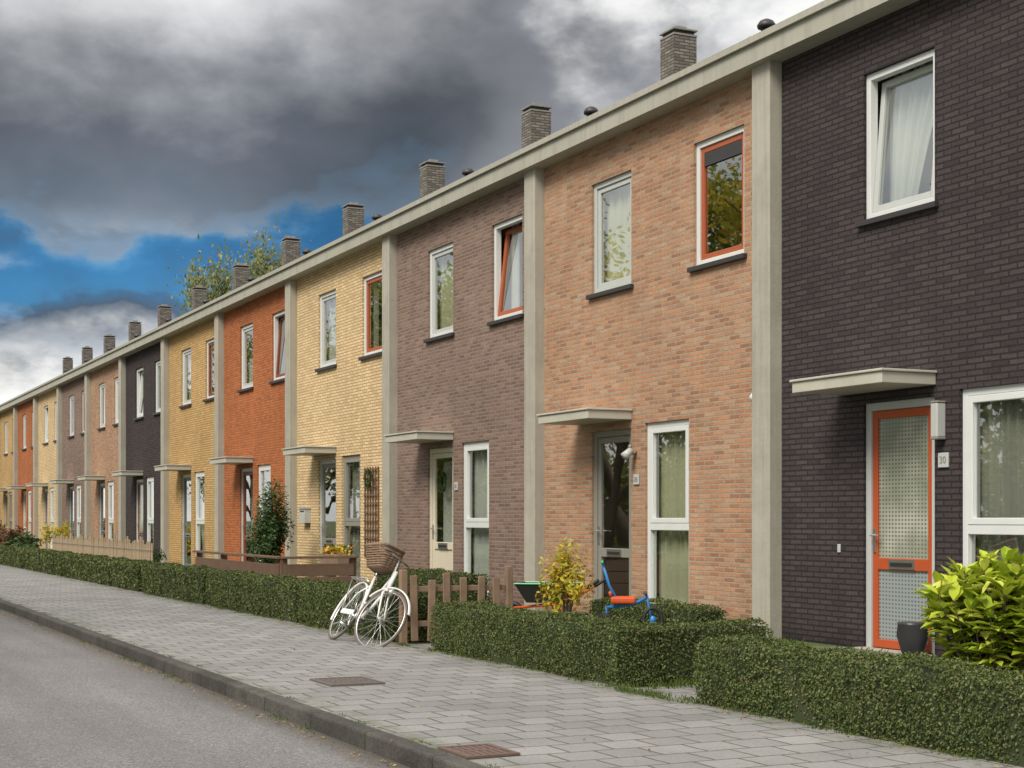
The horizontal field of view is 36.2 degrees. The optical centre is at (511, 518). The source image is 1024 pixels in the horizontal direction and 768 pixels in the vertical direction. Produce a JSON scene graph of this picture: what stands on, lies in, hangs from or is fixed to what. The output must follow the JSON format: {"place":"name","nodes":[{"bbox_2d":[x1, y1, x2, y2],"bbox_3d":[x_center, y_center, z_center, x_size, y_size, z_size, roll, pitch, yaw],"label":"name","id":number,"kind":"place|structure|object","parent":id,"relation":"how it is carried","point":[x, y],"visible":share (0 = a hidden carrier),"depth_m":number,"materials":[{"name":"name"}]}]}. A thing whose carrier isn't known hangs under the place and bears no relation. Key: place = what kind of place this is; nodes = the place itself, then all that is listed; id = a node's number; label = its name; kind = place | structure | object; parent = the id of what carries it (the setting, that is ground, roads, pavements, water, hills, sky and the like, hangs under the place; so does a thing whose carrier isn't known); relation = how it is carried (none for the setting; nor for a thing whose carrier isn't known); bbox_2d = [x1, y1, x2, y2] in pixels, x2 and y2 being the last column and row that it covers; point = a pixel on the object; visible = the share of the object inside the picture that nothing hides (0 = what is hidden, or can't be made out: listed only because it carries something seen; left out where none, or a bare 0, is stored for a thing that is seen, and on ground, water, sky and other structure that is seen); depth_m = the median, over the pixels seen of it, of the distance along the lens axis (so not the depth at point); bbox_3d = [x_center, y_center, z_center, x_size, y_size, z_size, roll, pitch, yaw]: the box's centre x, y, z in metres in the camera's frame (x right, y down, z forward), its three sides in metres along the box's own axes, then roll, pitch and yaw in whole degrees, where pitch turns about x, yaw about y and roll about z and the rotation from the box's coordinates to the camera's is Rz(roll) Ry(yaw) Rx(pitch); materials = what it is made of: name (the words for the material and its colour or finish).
{"place":"outdoors","nodes":[
{"label":"outdoors","id":0,"kind":"place"},
{"bbox_2d":[0,334,114,531],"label":"row house","id":1,"kind":"structure","parent":0,"point":[6,459],"depth_m":68.15,"materials":[{"name":"brick"}]},
{"bbox_2d":[3,422,7,454],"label":"window","id":2,"kind":"structure","parent":1,"relation":"in","point":[6,424],"depth_m":68.36,"materials":[{"name":"white paint"}]},
{"bbox_2d":[5,493,7,530],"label":"door","id":3,"kind":"structure","parent":1,"relation":"in","point":[6,495],"depth_m":68.35,"materials":[{"name":"grey paint"}]},
{"bbox_2d":[10,492,11,528],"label":"window","id":4,"kind":"structure","parent":1,"relation":"in","point":[10,492],"depth_m":67.02,"materials":[{"name":"grey paint"}]},
{"bbox_2d":[62,356,72,372],"bbox_3d":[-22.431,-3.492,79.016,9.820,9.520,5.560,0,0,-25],"label":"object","id":5,"kind":"structure","parent":0,"point":[67,363],"depth_m":79.85,"materials":[{"name":"brick"}]},
{"bbox_2d":[6,320,141,536],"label":"row house","id":6,"kind":"structure","parent":0,"point":[22,404],"depth_m":63.57,"materials":[{"name":"orange brick"}]},
{"bbox_2d":[21,415,26,450],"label":"window","id":7,"kind":"structure","parent":6,"relation":"in","point":[25,448],"depth_m":63.39,"materials":[{"name":"white paint"}]},
{"bbox_2d":[23,491,25,535],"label":"door","id":8,"kind":"structure","parent":6,"relation":"in","point":[24,493],"depth_m":63.46,"materials":[{"name":"beige paint"}]},
{"bbox_2d":[28,490,30,533],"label":"window","id":9,"kind":"structure","parent":6,"relation":"in","point":[29,491],"depth_m":62.29,"materials":[{"name":"white paint"}]},
{"bbox_2d":[81,346,92,363],"bbox_3d":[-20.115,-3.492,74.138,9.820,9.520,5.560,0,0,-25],"label":"chimney","id":10,"kind":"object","parent":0,"point":[87,353],"depth_m":74.96,"materials":[{"name":"brick"}]},
{"bbox_2d":[26,304,171,549],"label":"row house","id":11,"kind":"structure","parent":0,"point":[43,395],"depth_m":58.70,"materials":[{"name":"yellow brick"}]},
{"bbox_2d":[42,406,47,444],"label":"window","id":12,"kind":"structure","parent":11,"relation":"in","point":[46,417],"depth_m":58.66,"materials":[{"name":"white paint"}]},
{"bbox_2d":[44,489,47,549],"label":"door","id":13,"kind":"structure","parent":11,"relation":"in","point":[46,490],"depth_m":58.56,"materials":[{"name":"white paint"}]},
{"bbox_2d":[48,487,53,549],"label":"window","id":14,"kind":"structure","parent":11,"relation":"in","point":[52,489],"depth_m":57.36,"materials":[{"name":"white paint"}]},
{"bbox_2d":[53,402,55,441],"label":"window","id":15,"kind":"structure","parent":11,"relation":"in","point":[55,402],"depth_m":56.52,"materials":[{"name":"white paint"}]},
{"bbox_2d":[49,285,209,539],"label":"row house","id":16,"kind":"structure","parent":0,"point":[69,384],"depth_m":53.70,"materials":[{"name":"brick"}]},
{"bbox_2d":[67,395,73,437],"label":"window","id":17,"kind":"structure","parent":16,"relation":"in","point":[71,397],"depth_m":53.62,"materials":[{"name":"white paint"}]},
{"bbox_2d":[70,486,73,535],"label":"door","id":18,"kind":"structure","parent":16,"relation":"in","point":[71,488],"depth_m":53.57,"materials":[{"name":"grey paint"}]},
{"bbox_2d":[77,485,80,538],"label":"window","id":19,"kind":"structure","parent":16,"relation":"in","point":[78,486],"depth_m":52.43,"materials":[{"name":"white paint"}]},
{"bbox_2d":[79,391,83,434],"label":"window","id":20,"kind":"structure","parent":16,"relation":"in","point":[83,391],"depth_m":51.61,"materials":[{"name":"white paint"}]},
{"bbox_2d":[77,263,255,541],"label":"row house","id":21,"kind":"structure","parent":0,"point":[100,372],"depth_m":48.77,"materials":[{"name":"brick"}]},
{"bbox_2d":[97,383,104,429],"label":"window","id":22,"kind":"structure","parent":21,"relation":"in","point":[102,386],"depth_m":48.82,"materials":[{"name":"white paint"}]},
{"bbox_2d":[99,483,104,537],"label":"door","id":23,"kind":"structure","parent":21,"relation":"in","point":[102,486],"depth_m":48.77,"materials":[{"name":"grey paint"}]},
{"bbox_2d":[108,481,113,540],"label":"window","id":24,"kind":"structure","parent":21,"relation":"in","point":[111,483],"depth_m":47.54,"materials":[{"name":"white paint"}]},
{"bbox_2d":[112,377,117,425],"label":"window","id":25,"kind":"structure","parent":21,"relation":"in","point":[116,379],"depth_m":46.73,"materials":[{"name":"white paint"}]},
{"bbox_2d":[0,609,409,767],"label":"road","id":26,"kind":"structure","parent":0,"point":[52,715],"depth_m":10.17,"materials":[{"name":"grey asphalt"}]},
{"bbox_2d":[3,576,1012,767],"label":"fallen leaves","id":27,"kind":"object","parent":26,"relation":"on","point":[384,690],"visible":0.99,"depth_m":11.57,"materials":[{"name":"brown plant"}]},
{"bbox_2d":[111,236,311,562],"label":"row house","id":28,"kind":"structure","parent":0,"point":[139,434],"depth_m":43.71,"materials":[{"name":"brick"}]},
{"bbox_2d":[133,367,143,420],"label":"window","id":29,"kind":"structure","parent":28,"relation":"in","point":[139,383],"depth_m":43.99,"materials":[{"name":"white paint"}]},
{"bbox_2d":[137,479,142,541],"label":"door","id":30,"kind":"structure","parent":28,"relation":"in","point":[139,482],"depth_m":43.79,"materials":[{"name":"white paint"}]},
{"bbox_2d":[147,477,153,553],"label":"window","id":31,"kind":"structure","parent":28,"relation":"in","point":[150,480],"depth_m":42.68,"materials":[{"name":"white paint"}]},
{"bbox_2d":[152,360,160,415],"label":"window","id":32,"kind":"structure","parent":28,"relation":"in","point":[158,364],"depth_m":41.81,"materials":[{"name":"white paint"}]},
{"bbox_2d":[154,202,382,565],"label":"row house","id":33,"kind":"structure","parent":0,"point":[186,468],"depth_m":38.72,"materials":[{"name":"brick"}]},
{"bbox_2d":[179,348,191,408],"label":"window","id":34,"kind":"structure","parent":33,"relation":"in","point":[186,353],"depth_m":38.93,"materials":[{"name":"white paint"}]},
{"bbox_2d":[182,474,190,565],"bbox_3d":[-8.004,0.068,38.753,0.136,2.300,1.000,0,0,-25],"label":"door","id":35,"kind":"structure","parent":33,"relation":"in","point":[186,524],"depth_m":38.89,"materials":[{"name":"grey paint"}]},
{"bbox_2d":[196,471,203,557],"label":"window","id":36,"kind":"structure","parent":33,"relation":"in","point":[199,475],"depth_m":37.77,"materials":[{"name":"white paint"}]},
{"bbox_2d":[203,339,213,401],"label":"window","id":37,"kind":"structure","parent":33,"relation":"in","point":[210,344],"depth_m":36.89,"materials":[{"name":"white paint"}]},
{"bbox_2d":[209,159,473,563],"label":"row house","id":38,"kind":"structure","parent":0,"point":[247,460],"depth_m":33.94,"materials":[{"name":"orange brick"}]},
{"bbox_2d":[237,323,253,392],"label":"window","id":39,"kind":"structure","parent":38,"relation":"in","point":[247,331],"depth_m":34.01,"materials":[{"name":"white paint"}]},
{"bbox_2d":[241,468,252,561],"bbox_3d":[-5.688,0.068,33.875,0.136,2.300,1.000,0,0,-25],"label":"door","id":40,"kind":"structure","parent":38,"relation":"in","point":[247,474],"depth_m":34.03,"materials":[{"name":"grey paint"}]},
{"bbox_2d":[259,464,270,560],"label":"window","id":41,"kind":"structure","parent":38,"relation":"in","point":[264,470],"depth_m":32.88,"materials":[{"name":"white paint"}]},
{"bbox_2d":[269,310,284,384],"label":"window","id":42,"kind":"structure","parent":38,"relation":"in","point":[279,327],"depth_m":32.02,"materials":[{"name":"white paint"}]},
{"bbox_2d":[0,0,823,403],"label":"sky","id":43,"kind":"structure","parent":0,"point":[131,131],"materials":[{"name":"grey"}]},
{"bbox_2d":[280,103,597,583],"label":"row house","id":44,"kind":"structure","parent":0,"point":[332,451],"depth_m":28.75,"materials":[{"name":"yellow brick"}]},
{"bbox_2d":[315,290,336,371],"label":"window","id":45,"kind":"structure","parent":44,"relation":"in","point":[330,297],"depth_m":29.31,"materials":[{"name":"white paint"}]},
{"bbox_2d":[320,459,335,576],"bbox_3d":[-3.372,0.068,28.997,0.136,2.300,1.000,0,0,-25],"label":"door","id":46,"kind":"structure","parent":44,"relation":"in","point":[325,464],"depth_m":29.32,"materials":[{"name":"grey paint"}]},
{"bbox_2d":[344,454,359,582],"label":"window","id":47,"kind":"structure","parent":44,"relation":"in","point":[354,459],"depth_m":28.11,"materials":[{"name":"grey paint"}]},
{"bbox_2d":[358,271,381,360],"bbox_3d":[-2.315,-3.464,26.842,0.274,1.435,1.120,0,0,-25],"label":"window","id":48,"kind":"structure","parent":44,"relation":"in","point":[369,352],"depth_m":27.18,"materials":[{"name":"white paint"}]},
{"bbox_2d":[0,564,1023,767],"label":"pavement","id":49,"kind":"structure","parent":0,"point":[630,731],"depth_m":10.54,"materials":[{"name":"concrete"}]},
{"bbox_2d":[309,676,385,686],"bbox_3d":[-1.226,1.210,11.650,0.420,0.013,0.500,0,0,-25],"label":"drain cover","id":50,"kind":"object","parent":49,"relation":"on","point":[347,681],"visible":1,"depth_m":11.60,"materials":[{"name":"metal"}]},
{"bbox_2d":[328,542,410,646],"bbox_3d":[-1.463,0.730,15.502,0.572,1.048,1.506,34,-14,-21],"label":"bicycle","id":51,"kind":"object","parent":49,"relation":"on","point":[381,567],"visible":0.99,"depth_m":15.30,"materials":[{"name":"metal"}]},
{"bbox_2d":[438,743,519,758],"bbox_3d":[-0.174,1.210,8.153,0.300,0.013,0.380,0,0,-25],"label":"drain cover","id":52,"kind":"object","parent":49,"relation":"on","point":[471,751],"visible":1,"depth_m":8.12,"materials":[{"name":"metal"}]},
{"bbox_2d":[0,592,987,767],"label":"grass","id":53,"kind":"structure","parent":49,"relation":"on","point":[627,688],"depth_m":11.26,"materials":[{"name":"green plant"}]},
{"bbox_2d":[377,18,774,605],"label":"row house","id":54,"kind":"structure","parent":0,"point":[453,376],"depth_m":23.56,"materials":[{"name":"brick"}]},
{"bbox_2d":[423,243,454,342],"bbox_3d":[-1.028,-3.464,24.132,0.274,1.435,1.120,0,0,-25],"label":"window","id":55,"kind":"structure","parent":54,"relation":"in","point":[445,253],"depth_m":24.42,"materials":[{"name":"white paint"}]},
{"bbox_2d":[430,447,452,572],"bbox_3d":[-1.006,0.068,24.142,0.244,2.300,1.000,0,0,-26],"label":"door","id":56,"kind":"structure","parent":54,"relation":"in","point":[441,553],"depth_m":24.31,"materials":[{"name":"beige paint"}]},
{"bbox_2d":[464,440,489,600],"bbox_3d":[-0.460,0.028,22.951,0.259,2.300,1.040,0,0,-25],"label":"window","id":57,"kind":"structure","parent":54,"relation":"in","point":[480,522],"depth_m":23.23,"materials":[{"name":"white paint"}]},
{"bbox_2d":[487,215,523,325],"bbox_3d":[0.046,-3.464,21.985,0.374,1.435,1.120,0,0,-25],"label":"window","id":58,"kind":"structure","parent":54,"relation":"in","point":[500,316],"depth_m":22.34,"materials":[{"name":"white paint"}]},
{"bbox_2d":[519,38,759,624],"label":"row house","id":59,"kind":"structure","parent":0,"point":[638,343],"depth_m":18.55,"materials":[{"name":"brick"}]},
{"bbox_2d":[586,428,630,615],"bbox_3d":[1.214,0.093,19.218,0.240,2.350,1.040,0,0,-25],"label":"door","id":60,"kind":"structure","parent":59,"relation":"in","point":[601,438],"depth_m":19.57,"materials":[{"name":"grey paint"}]},
{"bbox_2d":[586,171,633,299],"bbox_3d":[1.288,-3.464,19.254,0.274,1.435,1.120,0,0,-25],"label":"window","id":61,"kind":"structure","parent":59,"relation":"in","point":[617,190],"depth_m":19.53,"materials":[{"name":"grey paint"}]},
{"bbox_2d":[648,419,688,604],"bbox_3d":[1.888,-0.002,18.088,0.189,2.240,0.980,0,0,-25],"label":"window","id":62,"kind":"structure","parent":59,"relation":"in","point":[672,523],"depth_m":18.32,"materials":[{"name":"white paint"}]},
{"bbox_2d":[687,125,746,272],"bbox_3d":[2.273,-3.464,17.064,0.175,1.435,1.120,0,0,-25],"label":"window","id":63,"kind":"structure","parent":59,"relation":"in","point":[728,144],"depth_m":17.26,"materials":[{"name":"white paint"}]},
{"bbox_2d":[408,605,930,687],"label":"garden ground","id":64,"kind":"structure","parent":0,"point":[817,645],"depth_m":15.29,"materials":[{"name":"brown soil"}]},
{"bbox_2d":[0,520,8,533],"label":"bush","id":65,"kind":"object","parent":64,"relation":"on","point":[3,528],"visible":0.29,"depth_m":57.69,"materials":[{"name":"red plant"}]},
{"bbox_2d":[0,525,28,544],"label":"bush","id":66,"kind":"object","parent":64,"relation":"on","point":[4,535],"visible":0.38,"depth_m":52.46,"materials":[{"name":"red plant"}]},
{"bbox_2d":[5,531,41,547],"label":"bush","id":67,"kind":"object","parent":64,"relation":"on","point":[30,542],"visible":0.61,"depth_m":48.03,"materials":[{"name":"green plant"}]},
{"bbox_2d":[0,545,73,576],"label":"hedge","id":68,"kind":"object","parent":64,"relation":"on","point":[45,560],"visible":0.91,"depth_m":36.28,"materials":[{"name":"green plant"}]},
{"bbox_2d":[40,521,71,544],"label":"bush","id":69,"kind":"object","parent":64,"relation":"on","point":[63,529],"visible":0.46,"depth_m":45.19,"materials":[{"name":"yellow plant"}]},
{"bbox_2d":[52,532,152,560],"bbox_3d":[-9.459,0.794,35.626,0.066,0.850,11.839,0,0,-25],"label":"paling fence","id":70,"kind":"object","parent":64,"relation":"on","point":[138,550],"visible":0.45,"depth_m":34.55,"materials":[{"name":"wood"}]},
{"bbox_2d":[62,553,159,591],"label":"hedge","id":71,"kind":"object","parent":64,"relation":"on","point":[122,572],"visible":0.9,"depth_m":28.57,"materials":[{"name":"green plant"}]},
{"bbox_2d":[153,548,166,561],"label":"bush","id":72,"kind":"object","parent":64,"relation":"on","point":[156,556],"visible":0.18,"depth_m":32.88,"materials":[{"name":"green plant"}]},
{"bbox_2d":[140,562,221,604],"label":"hedge","id":73,"kind":"object","parent":64,"relation":"on","point":[176,580],"visible":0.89,"depth_m":23.63,"materials":[{"name":"green plant"}]},
{"bbox_2d":[192,550,286,575],"bbox_3d":[-4.167,0.920,23.615,0.150,0.795,4.700,0,0,-25],"label":"board fence","id":74,"kind":"object","parent":64,"relation":"on","point":[224,563],"visible":0.43,"depth_m":23.11,"materials":[{"name":"brown wood"}]},
{"bbox_2d":[205,569,324,622],"bbox_3d":[-3.209,0.961,20.203,0.564,0.540,4.170,0,0,-25],"label":"hedge","id":75,"kind":"object","parent":64,"relation":"on","point":[272,596],"visible":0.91,"depth_m":19.74,"materials":[{"name":"green plant"}]},
{"bbox_2d":[246,479,295,563],"bbox_3d":[-4.438,0.233,28.869,0.878,2.014,1.122,0,0,-25],"label":"bush","id":76,"kind":"object","parent":64,"relation":"on","point":[268,537],"visible":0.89,"depth_m":28.71,"materials":[{"name":"green plant"}]},
{"bbox_2d":[281,556,357,583],"bbox_3d":[-2.678,0.920,21.749,1.100,0.795,0.150,0,0,-25],"label":"board fence","id":77,"kind":"object","parent":64,"relation":"on","point":[348,570],"visible":0.5,"depth_m":21.73,"materials":[{"name":"brown wood"}]},
{"bbox_2d":[320,544,354,576],"bbox_3d":[-2.629,0.808,23.574,0.325,0.841,0.837,0,0,-25],"label":"flower planter","id":78,"kind":"object","parent":64,"relation":"on","point":[338,550],"visible":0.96,"depth_m":23.38,"materials":[{"name":"yellow wood"}]},
{"bbox_2d":[297,579,427,641],"bbox_3d":[-1.620,0.962,16.849,0.576,0.533,3.088,0,0,-25],"label":"hedge","id":79,"kind":"object","parent":64,"relation":"on","point":[319,602],"visible":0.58,"depth_m":16.75,"materials":[{"name":"green plant"}]},
{"bbox_2d":[412,643,434,647],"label":"path slab","id":80,"kind":"structure","parent":64,"relation":"on","point":[426,645],"depth_m":15.02,"materials":[{"name":"concrete"}]},
{"bbox_2d":[373,566,491,603],"bbox_3d":[-1.215,0.971,22.756,0.559,0.524,3.387,0,0,-25],"label":"hedge","id":81,"kind":"object","parent":64,"relation":"on","point":[424,576],"visible":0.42,"depth_m":21.89,"materials":[{"name":"green plant"}]},
{"bbox_2d":[399,566,512,643],"bbox_3d":[-0.546,0.898,15.482,1.205,0.840,0.070,0,0,-25],"label":"picket fence","id":82,"kind":"object","parent":64,"relation":"on","point":[446,588],"visible":0.64,"depth_m":15.35,"materials":[{"name":"brown wood"}]},
{"bbox_2d":[427,599,664,685],"bbox_3d":[0.182,0.980,13.023,0.528,0.491,3.580,0,0,-25],"label":"hedge","id":83,"kind":"object","parent":64,"relation":"on","point":[604,650],"visible":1,"depth_m":12.28,"materials":[{"name":"green plant"}]},
{"bbox_2d":[503,578,605,608],"bbox_3d":[0.466,0.950,18.085,1.201,0.537,0.516,0,0,15],"label":"toy wheelbarrow","id":84,"kind":"object","parent":64,"relation":"on","point":[528,590],"visible":0.24,"depth_m":17.95,"materials":[{"name":"black plastic"}]},
{"bbox_2d":[535,538,596,612],"bbox_3d":[0.575,0.713,16.181,0.603,1.059,0.664,0,0,-25],"label":"shrub","id":85,"kind":"object","parent":64,"relation":"on","point":[561,588],"visible":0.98,"depth_m":16.13,"materials":[{"name":"yellow plant"}]},
{"bbox_2d":[600,560,663,624],"bbox_3d":[1.256,0.830,16.537,0.691,0.775,0.331,0,0,3],"label":"tricycle","id":86,"kind":"object","parent":64,"relation":"on","point":[623,601],"visible":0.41,"depth_m":16.52,"materials":[{"name":"blue plastic"}]},
{"bbox_2d":[588,596,727,626],"bbox_3d":[1.569,1.045,17.196,0.509,0.372,2.350,0,0,-25],"label":"hedge","id":87,"kind":"object","parent":64,"relation":"on","point":[679,611],"visible":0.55,"depth_m":16.74,"materials":[{"name":"green plant"}]},
{"bbox_2d":[642,616,773,683],"bbox_3d":[1.465,0.988,11.883,1.030,0.475,0.487,0,0,-25],"label":"hedge","id":88,"kind":"object","parent":64,"relation":"on","point":[680,642],"visible":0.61,"depth_m":11.64,"materials":[{"name":"green plant"}]},
{"bbox_2d":[691,634,1023,766],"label":"hedge","id":89,"kind":"object","parent":64,"relation":"on","point":[976,710],"visible":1,"depth_m":8.71,"materials":[{"name":"green plant"}]},
{"bbox_2d":[748,0,1023,656],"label":"row house","id":90,"kind":"structure","parent":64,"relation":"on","point":[887,308],"depth_m":14.63,"materials":[{"name":"brick"}]},
{"bbox_2d":[855,397,934,656],"bbox_3d":[3.530,0.093,14.340,0.240,2.350,1.040,0,0,-25],"label":"door","id":91,"kind":"structure","parent":90,"relation":"in","point":[900,450],"depth_m":14.44,"materials":[{"name":"orange paint"}]},
{"bbox_2d":[855,48,938,227],"bbox_3d":[3.649,-3.464,14.397,0.374,1.435,1.120,0,0,-25],"label":"window","id":92,"kind":"structure","parent":90,"relation":"in","point":[910,94],"depth_m":14.65,"materials":[{"name":"white paint"}]},
{"bbox_2d":[956,383,1023,653],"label":"window","id":93,"kind":"structure","parent":90,"relation":"in","point":[993,416],"depth_m":13.47,"materials":[{"name":"white paint"}]},
{"bbox_2d":[913,546,1023,676],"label":"laurel shrub","id":94,"kind":"object","parent":64,"relation":"on","point":[980,605],"visible":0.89,"depth_m":9.85,"materials":[{"name":"green plant"}]},
{"bbox_2d":[637,647,924,698],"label":"garden path","id":95,"kind":"structure","parent":0,"point":[687,691],"depth_m":11.11,"materials":[{"name":"concrete"}]},
{"bbox_2d":[896,621,928,654],"bbox_3d":[3.548,1.072,13.884,0.280,0.300,0.280,0,0,-25],"label":"plant pot","id":96,"kind":"object","parent":95,"relation":"on","point":[912,637],"visible":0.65,"depth_m":13.78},
{"bbox_3d":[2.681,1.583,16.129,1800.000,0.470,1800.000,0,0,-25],"label":"ground","id":97,"kind":"structure","parent":0,"visible":0},
{"bbox_2d":[167,234,248,315],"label":"tree","id":98,"kind":"object","parent":97,"relation":"on","point":[216,290],"visible":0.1,"depth_m":89.79,"materials":[{"name":"green plant"}]},
{"bbox_2d":[0,599,486,767],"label":"kerb","id":99,"kind":"structure","parent":97,"relation":"on","point":[405,752],"depth_m":10.51,"materials":[{"name":"concrete"}]},
{"bbox_2d":[226,214,303,292],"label":"tree","id":100,"kind":"object","parent":97,"relation":"on","point":[257,267],"visible":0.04,"depth_m":84.96,"materials":[{"name":"green plant"}]}
]}

